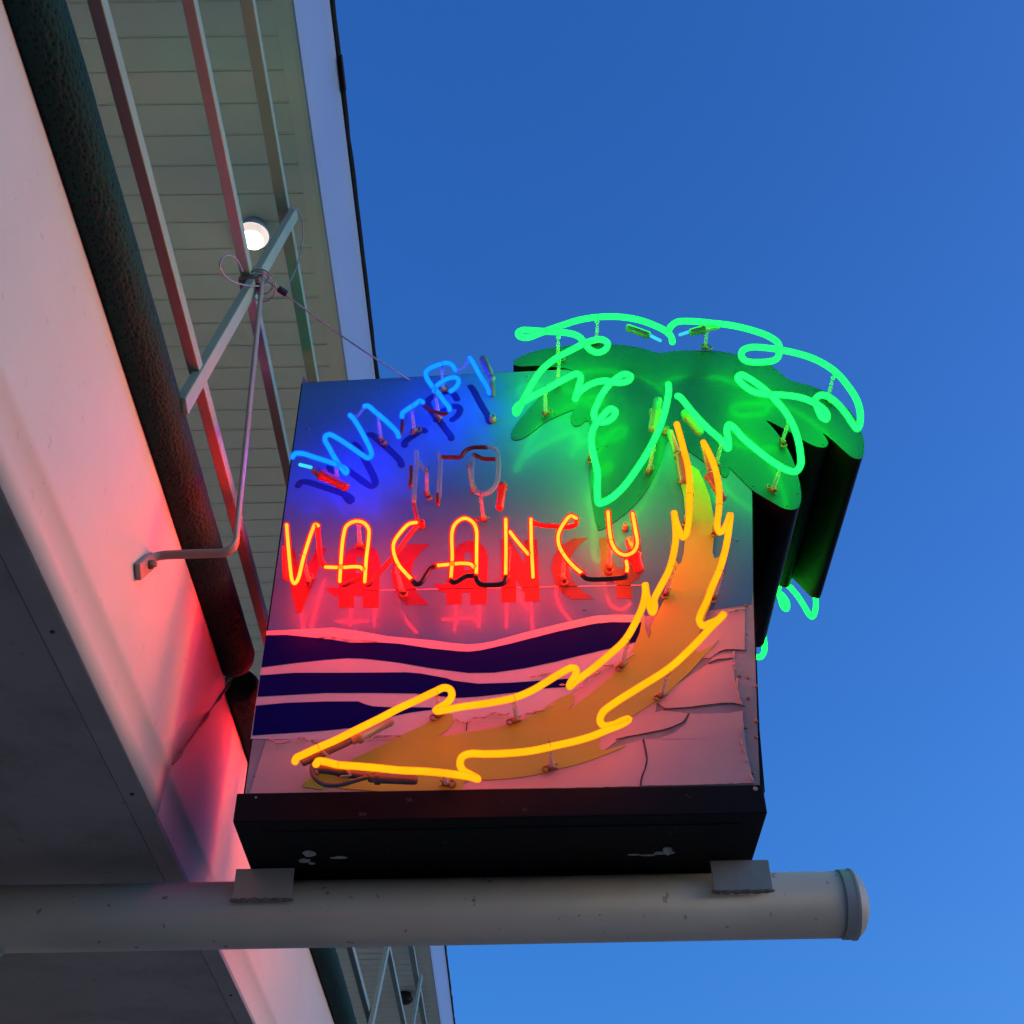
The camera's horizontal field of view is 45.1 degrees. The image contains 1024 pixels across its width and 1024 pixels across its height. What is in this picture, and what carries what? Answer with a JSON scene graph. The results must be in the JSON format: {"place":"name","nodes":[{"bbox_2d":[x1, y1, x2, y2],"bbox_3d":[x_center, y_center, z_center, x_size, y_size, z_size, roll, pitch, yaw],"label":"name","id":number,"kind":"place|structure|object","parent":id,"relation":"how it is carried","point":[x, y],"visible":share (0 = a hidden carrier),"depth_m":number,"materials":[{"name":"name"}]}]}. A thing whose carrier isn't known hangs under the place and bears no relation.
{"place":"outdoors","nodes":[
{"label":"outdoors","id":0,"kind":"place"},
{"bbox_2d":[335,0,1023,1023],"label":"sky","id":1,"kind":"structure","parent":0,"point":[841,182],"materials":[{"name":"blue"}]},
{"label":"ground","id":2,"kind":"structure","parent":0,"visible":0},
{"bbox_2d":[0,0,455,1023],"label":"motel building","id":3,"kind":"structure","parent":2,"relation":"on","point":[122,756],"depth_m":2.65,"materials":[{"name":"white paint"}]},
{"bbox_2d":[2,0,254,676],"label":"edge roll","id":4,"kind":"object","parent":3,"relation":"attached to","point":[48,46],"visible":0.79,"depth_m":2.00,"materials":[{"name":"black plastic"}]},
{"bbox_2d":[135,270,264,579],"bbox_3d":[-0.605,-0.223,2.520,0.176,1.002,0.089,19,-45,-21],"label":"rod bracket","id":5,"kind":"object","parent":3,"relation":"attached to","point":[146,564],"visible":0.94,"depth_m":2.33,"materials":[{"name":"metal"}]},
{"bbox_2d":[243,216,269,249],"bbox_3d":[-1.023,-1.099,4.870,0.135,0.104,0.135,-1,-41,0],"label":"eaves lamp","id":6,"kind":"object","parent":3,"relation":"attached to","point":[257,233],"visible":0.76,"depth_m":4.83,"materials":[{"name":"white glass"}]},
{"bbox_2d":[87,0,426,1023],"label":"balcony railing","id":7,"kind":"object","parent":3,"relation":"attached to","point":[195,386],"visible":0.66,"depth_m":2.65,"materials":[{"name":"grey metal"}]},
{"bbox_2d":[219,207,409,379],"bbox_3d":[-0.537,-0.592,3.012,0.317,0.912,0.668,-24,-46,24],"label":"guy wire","id":8,"kind":"object","parent":7,"relation":"attached to","point":[280,289],"visible":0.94,"depth_m":2.88,"materials":[{"name":"metal"}]},
{"bbox_2d":[225,671,356,1023],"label":"edge roll","id":9,"kind":"object","parent":3,"relation":"attached to","point":[241,693],"visible":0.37,"depth_m":4.06,"materials":[{"name":"black plastic"}]},
{"bbox_2d":[400,991,412,1004],"bbox_3d":[-0.975,4.418,11.189,0.158,0.104,0.158,-1,-41,0],"label":"eaves lamp","id":10,"kind":"object","parent":3,"relation":"attached to","point":[407,997],"visible":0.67,"depth_m":11.14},
{"bbox_2d":[0,860,869,956],"bbox_3d":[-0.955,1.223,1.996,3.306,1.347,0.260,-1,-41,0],"label":"support pipe","id":11,"kind":"object","parent":3,"relation":"attached to","point":[282,908],"visible":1,"depth_m":2.33,"materials":[{"name":"grey metal"}]},
{"bbox_2d":[233,314,864,879],"bbox_3d":[0.140,0.243,2.855,1.382,1.312,0.733,-1,-41,0],"label":"motel sign","id":12,"kind":"object","parent":11,"relation":"on","point":[519,618],"visible":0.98,"depth_m":2.54,"materials":[{"name":"multicoloured metal"}]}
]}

